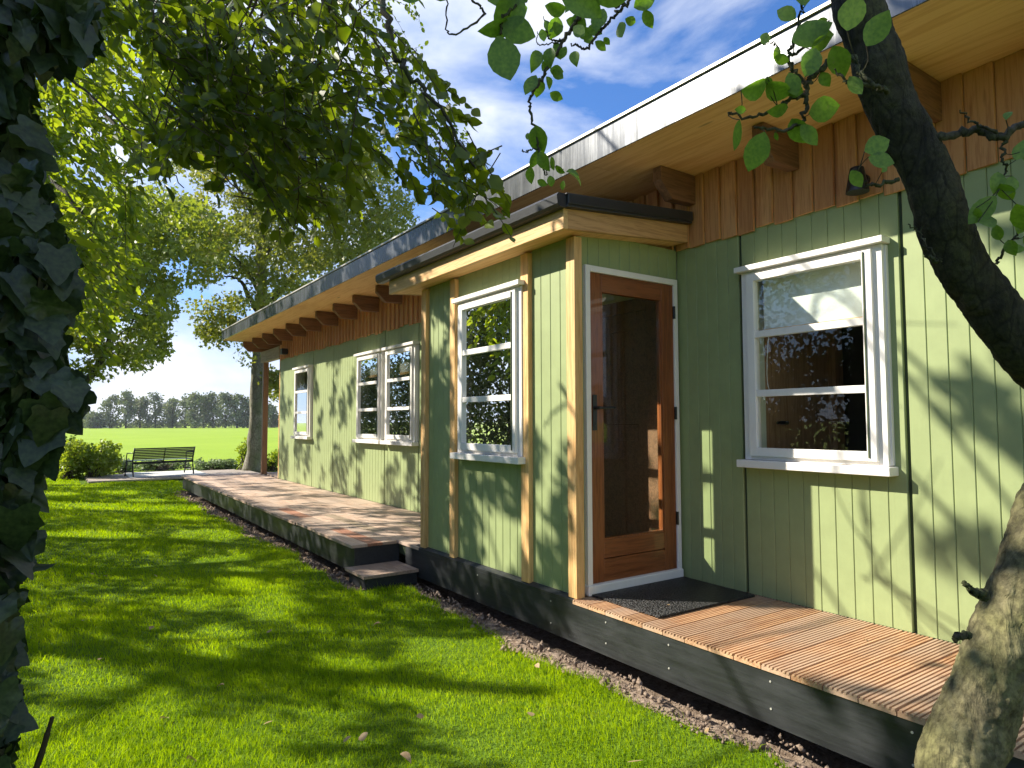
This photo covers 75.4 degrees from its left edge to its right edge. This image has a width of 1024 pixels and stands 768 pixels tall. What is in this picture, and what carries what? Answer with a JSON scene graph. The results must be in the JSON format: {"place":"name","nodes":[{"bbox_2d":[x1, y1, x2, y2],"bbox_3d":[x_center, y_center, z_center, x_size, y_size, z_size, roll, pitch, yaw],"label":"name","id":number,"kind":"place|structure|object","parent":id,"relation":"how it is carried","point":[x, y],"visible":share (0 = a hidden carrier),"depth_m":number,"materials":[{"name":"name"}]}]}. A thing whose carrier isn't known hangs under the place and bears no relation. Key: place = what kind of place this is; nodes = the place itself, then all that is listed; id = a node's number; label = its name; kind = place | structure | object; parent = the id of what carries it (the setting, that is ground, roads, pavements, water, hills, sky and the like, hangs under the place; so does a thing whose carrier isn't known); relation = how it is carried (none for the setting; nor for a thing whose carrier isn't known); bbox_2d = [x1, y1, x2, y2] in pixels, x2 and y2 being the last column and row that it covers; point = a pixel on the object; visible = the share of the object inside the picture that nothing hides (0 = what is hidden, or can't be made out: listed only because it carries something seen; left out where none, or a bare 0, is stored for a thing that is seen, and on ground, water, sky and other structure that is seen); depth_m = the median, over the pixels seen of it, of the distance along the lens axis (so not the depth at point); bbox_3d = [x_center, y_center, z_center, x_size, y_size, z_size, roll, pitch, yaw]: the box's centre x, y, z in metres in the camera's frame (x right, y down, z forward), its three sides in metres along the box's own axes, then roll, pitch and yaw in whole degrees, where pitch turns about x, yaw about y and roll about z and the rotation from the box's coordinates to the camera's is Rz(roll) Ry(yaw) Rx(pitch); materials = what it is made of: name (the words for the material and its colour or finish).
{"place":"outdoors","nodes":[
{"label":"outdoors","id":0,"kind":"place"},
{"bbox_2d":[64,424,278,481],"bbox_3d":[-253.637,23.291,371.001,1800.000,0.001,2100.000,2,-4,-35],"label":"field","id":1,"kind":"structure","parent":0,"point":[215,443],"depth_m":57.43,"materials":[{"name":"green plant"}]},
{"bbox_2d":[83,409,105,428],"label":"tree","id":2,"kind":"object","parent":1,"relation":"on","point":[93,420],"visible":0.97,"depth_m":174.16,"materials":[{"name":"green plant"}]},
{"bbox_2d":[97,394,120,427],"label":"tree","id":3,"kind":"object","parent":1,"relation":"on","point":[108,417],"visible":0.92,"depth_m":177.22,"materials":[{"name":"green plant"}]},
{"bbox_2d":[112,455,134,473],"bbox_3d":[-11.474,2.389,19.401,0.732,0.612,1.394,2,-4,-35],"label":"shrub","id":4,"kind":"object","parent":1,"relation":"on","point":[129,468],"visible":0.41,"depth_m":19.08,"materials":[{"name":"green plant"}]},
{"bbox_2d":[116,388,137,427],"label":"tree","id":5,"kind":"object","parent":1,"relation":"on","point":[129,408],"visible":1,"depth_m":175.63,"materials":[{"name":"green plant"}]},
{"bbox_2d":[131,396,150,427],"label":"tree","id":6,"kind":"object","parent":1,"relation":"on","point":[143,407],"visible":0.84,"depth_m":180.39,"materials":[{"name":"green plant"}]},
{"bbox_2d":[44,178,240,477],"bbox_3d":[-10.457,-1.646,16.991,8.518,8.212,5.408,0,-3,0],"label":"garden tree","id":7,"kind":"object","parent":1,"relation":"on","point":[153,332],"visible":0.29,"depth_m":15.85,"materials":[{"name":"green plant"}]},
{"bbox_2d":[144,392,166,427],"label":"tree","id":8,"kind":"object","parent":1,"relation":"on","point":[158,410],"visible":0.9,"depth_m":182.74,"materials":[{"name":"green plant"}]},
{"bbox_2d":[129,459,193,471],"bbox_3d":[-10.652,2.477,20.136,2.238,0.488,1.075,0,-3,0],"label":"shrub","id":9,"kind":"object","parent":1,"relation":"on","point":[156,466],"visible":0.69,"depth_m":19.86,"materials":[{"name":"green plant"}]},
{"bbox_2d":[161,396,179,427],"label":"tree","id":10,"kind":"object","parent":1,"relation":"on","point":[169,407],"visible":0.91,"depth_m":179.29,"materials":[{"name":"green plant"}]},
{"bbox_2d":[83,419,278,427],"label":"hedge","id":11,"kind":"object","parent":1,"relation":"on","point":[158,426],"visible":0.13,"depth_m":185.38,"materials":[{"name":"green plant"}]},
{"bbox_2d":[174,393,192,427],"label":"tree","id":12,"kind":"object","parent":1,"relation":"on","point":[181,414],"visible":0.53,"depth_m":177.69,"materials":[{"name":"green plant"}]},
{"bbox_2d":[184,391,204,427],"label":"tree","id":13,"kind":"object","parent":1,"relation":"on","point":[195,400],"visible":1,"depth_m":171.95,"materials":[{"name":"green plant"}]},
{"bbox_2d":[196,392,212,427],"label":"tree","id":14,"kind":"object","parent":1,"relation":"on","point":[203,410],"visible":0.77,"depth_m":174.89,"materials":[{"name":"green plant"}]},
{"bbox_2d":[204,391,221,427],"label":"tree","id":15,"kind":"object","parent":1,"relation":"on","point":[213,396],"visible":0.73,"depth_m":175.55,"materials":[{"name":"green plant"}]},
{"bbox_2d":[194,457,237,470],"bbox_3d":[-9.148,2.503,20.532,1.298,0.532,1.690,2,-4,-35],"label":"shrub","id":16,"kind":"object","parent":1,"relation":"on","point":[217,464],"visible":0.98,"depth_m":20.10,"materials":[{"name":"green plant"}]},
{"bbox_2d":[213,392,233,427],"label":"tree","id":17,"kind":"object","parent":1,"relation":"on","point":[225,398],"visible":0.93,"depth_m":173.00,"materials":[{"name":"green plant"}]},
{"bbox_2d":[227,392,249,427],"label":"tree","id":18,"kind":"object","parent":1,"relation":"on","point":[236,400],"visible":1,"depth_m":173.22,"materials":[{"name":"green plant"}]},
{"bbox_2d":[234,437,246,469],"bbox_3d":[-7.946,2.115,19.664,0.569,1.103,0.964,1,-3,-21],"label":"shrub","id":19,"kind":"object","parent":1,"relation":"on","point":[242,452],"visible":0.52,"depth_m":19.43,"materials":[{"name":"green plant"}]},
{"bbox_2d":[238,396,249,427],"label":"tree","id":20,"kind":"object","parent":1,"relation":"on","point":[245,401],"visible":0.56,"depth_m":174.11,"materials":[{"name":"green plant"}]},
{"bbox_2d":[268,403,273,424],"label":"tree","id":21,"kind":"object","parent":1,"relation":"on","point":[269,409],"visible":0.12,"depth_m":174.44,"materials":[{"name":"green plant"}]},
{"bbox_2d":[267,449,277,471],"bbox_3d":[-7.292,2.345,19.877,0.811,0.793,1.084,0,-3,-11],"label":"shrub","id":22,"kind":"object","parent":1,"relation":"on","point":[272,462],"visible":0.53,"depth_m":19.62,"materials":[{"name":"green plant"}]},
{"bbox_2d":[268,404,278,427],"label":"tree","id":23,"kind":"object","parent":1,"relation":"on","point":[273,418],"visible":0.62,"depth_m":183.22,"materials":[{"name":"green plant"}]},
{"bbox_2d":[163,55,419,472],"bbox_3d":[-6.904,-4.036,19.396,8.821,13.222,6.778,0,-3,-5],"label":"garden tree","id":24,"kind":"object","parent":1,"relation":"on","point":[313,260],"visible":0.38,"depth_m":18.41,"materials":[{"name":"green plant"}]},
{"bbox_2d":[12,475,799,767],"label":"lawn","id":25,"kind":"structure","parent":0,"point":[524,726],"depth_m":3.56,"materials":[{"name":"green plant"}]},
{"bbox_2d":[0,0,106,767],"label":"ivy covered tree","id":26,"kind":"object","parent":25,"relation":"on","point":[48,396],"visible":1,"depth_m":0.90,"materials":[{"name":"green plant"}]},
{"bbox_2d":[57,435,87,479],"bbox_3d":[-11.479,1.968,17.184,0.905,1.288,2.005,2,-4,-35],"label":"shrub","id":27,"kind":"object","parent":25,"relation":"on","point":[70,457],"visible":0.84,"depth_m":16.69,"materials":[{"name":"green plant"}]},
{"bbox_2d":[71,438,123,477],"bbox_3d":[-10.911,2.026,17.416,1.221,1.221,2.157,2,-4,-35],"label":"shrub","id":28,"kind":"object","parent":25,"relation":"on","point":[102,459],"visible":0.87,"depth_m":16.96,"materials":[{"name":"green plant"}]},
{"bbox_2d":[32,0,255,366],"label":"sunlit tree","id":29,"kind":"object","parent":25,"relation":"on","point":[103,87],"visible":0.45,"depth_m":6.78,"materials":[{"name":"green plant"}]},
{"bbox_2d":[84,469,259,482],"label":"platform","id":30,"kind":"structure","parent":25,"relation":"on","point":[157,475],"depth_m":17.15,"materials":[{"name":"concrete"}]},
{"bbox_2d":[124,446,194,476],"bbox_3d":[-9.208,2.015,17.368,0.654,0.731,1.516,-3,-4,41],"label":"garden bench","id":31,"kind":"object","parent":30,"relation":"on","point":[181,455],"visible":1,"depth_m":17.20,"materials":[{"name":"black metal"}]},
{"bbox_2d":[65,0,515,251],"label":"overhanging tree","id":32,"kind":"object","parent":25,"relation":"on","point":[218,102],"visible":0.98,"depth_m":2.32,"materials":[{"name":"green plant"}]},
{"bbox_2d":[359,732,367,740],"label":"fallen leaf","id":33,"kind":"object","parent":25,"relation":"on","point":[362,736],"visible":1,"depth_m":2.95,"materials":[{"name":"beige plant"}]},
{"bbox_2d":[401,751,410,762],"bbox_3d":[-0.445,1.563,2.771,0.046,0.036,0.043,1,-3,-13],"label":"fallen leaf","id":34,"kind":"object","parent":25,"relation":"on","point":[406,755],"visible":1,"depth_m":2.78,"materials":[{"name":"beige plant"}]},
{"bbox_2d":[416,713,423,718],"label":"fallen leaf","id":35,"kind":"object","parent":25,"relation":"on","point":[420,715],"visible":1,"depth_m":3.13,"materials":[{"name":"plant"}]},
{"bbox_2d":[403,0,1023,767],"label":"apple tree","id":36,"kind":"object","parent":25,"relation":"on","point":[975,716],"visible":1,"depth_m":1.22,"materials":[{"name":"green plant"}]},
{"bbox_2d":[36,0,828,421],"label":"sky","id":37,"kind":"structure","parent":0,"point":[686,37],"materials":[{"name":"blue"}]},
{"bbox_2d":[180,492,872,767],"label":"soil strip","id":38,"kind":"object","parent":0,"point":[656,686],"visible":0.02,"depth_m":3.90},
{"bbox_2d":[181,472,420,567],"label":"long deck","id":39,"kind":"structure","parent":38,"relation":"on","point":[343,530],"depth_m":8.01,"materials":[{"name":"brown wood"}]},
{"bbox_2d":[345,561,418,589],"bbox_3d":[-1.152,1.693,5.849,0.509,0.135,0.440,2,-4,-35],"label":"step","id":40,"kind":"object","parent":38,"relation":"on","point":[369,576],"visible":1,"depth_m":5.76,"materials":[{"name":"wood"}]},
{"bbox_2d":[174,490,828,767],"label":"soil crumbs","id":41,"kind":"object","parent":38,"relation":"on","point":[760,741],"visible":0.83,"depth_m":4.08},
{"bbox_2d":[221,0,1023,767],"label":"cabin","id":42,"kind":"object","parent":38,"relation":"on","point":[669,336],"visible":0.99,"depth_m":4.32,"materials":[{"name":"green paint"}]},
{"bbox_2d":[280,348,287,354],"bbox_3d":[-4.358,-0.621,12.695,0.132,0.110,0.130,2,-4,-35],"label":"wall lamp","id":43,"kind":"object","parent":42,"relation":"attached to","point":[283,351],"visible":1,"depth_m":12.64,"materials":[{"name":"black metal"}]},
{"bbox_2d":[290,365,313,438],"bbox_3d":[-3.730,0.333,11.850,0.160,1.290,0.948,2,-4,-35],"label":"window","id":44,"kind":"structure","parent":42,"relation":"in","point":[303,399],"depth_m":11.73,"materials":[{"name":"white paint"}]},
{"bbox_2d":[352,349,384,443],"bbox_3d":[-1.999,0.187,9.374,0.173,1.290,0.948,2,-4,-35],"label":"window","id":45,"kind":"structure","parent":42,"relation":"in","point":[370,392],"depth_m":9.28,"materials":[{"name":"white paint"}]},
{"bbox_2d":[380,341,418,445],"bbox_3d":[-1.426,0.139,8.550,0.173,1.290,0.948,2,-4,-35],"label":"window","id":46,"kind":"structure","parent":42,"relation":"in","point":[401,360],"depth_m":8.45,"materials":[{"name":"white paint"}]},
{"bbox_2d":[450,279,524,464],"bbox_3d":[-0.167,-0.065,5.022,0.160,1.290,0.948,2,-4,-35],"label":"window","id":47,"kind":"structure","parent":42,"relation":"in","point":[490,329],"depth_m":4.95,"materials":[{"name":"white paint"}]},
{"bbox_2d":[602,299,658,536],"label":"glass pane","id":48,"kind":"structure","parent":42,"relation":"in","point":[631,498],"depth_m":5.21,"materials":[{"name":"clear glass"}]},
{"bbox_2d":[582,264,683,596],"bbox_3d":[0.827,0.295,4.490,0.883,2.120,0.131,2,-4,-35],"label":"door","id":49,"kind":"structure","parent":42,"relation":"in","point":[615,562],"depth_m":4.45,"materials":[{"name":"brown paint"}]},
{"bbox_2d":[573,592,1023,759],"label":"ribbed deck","id":50,"kind":"structure","parent":42,"relation":"attached to","point":[899,673],"depth_m":3.23,"materials":[{"name":"brown wood"}]},
{"bbox_2d":[592,577,754,617],"bbox_3d":[1.020,1.329,4.168,0.860,0.014,0.600,2,-4,-35],"label":"door mat","id":51,"kind":"object","parent":50,"relation":"on","point":[680,595],"depth_m":4.12,"materials":[{"name":"rubber"}]},
{"bbox_2d":[734,235,898,476],"bbox_3d":[1.779,-0.132,3.947,0.177,1.290,0.948,2,-4,-35],"label":"window","id":52,"kind":"structure","parent":42,"relation":"in","point":[844,285],"depth_m":3.87,"materials":[{"name":"white paint"}]},
{"bbox_2d":[846,165,869,195],"bbox_3d":[1.913,-1.127,3.666,0.134,0.140,0.117,2,-4,-35],"label":"wall lamp","id":53,"kind":"object","parent":42,"relation":"attached to","point":[851,190],"visible":0.66,"depth_m":3.64,"materials":[{"name":"black metal"}]}
]}

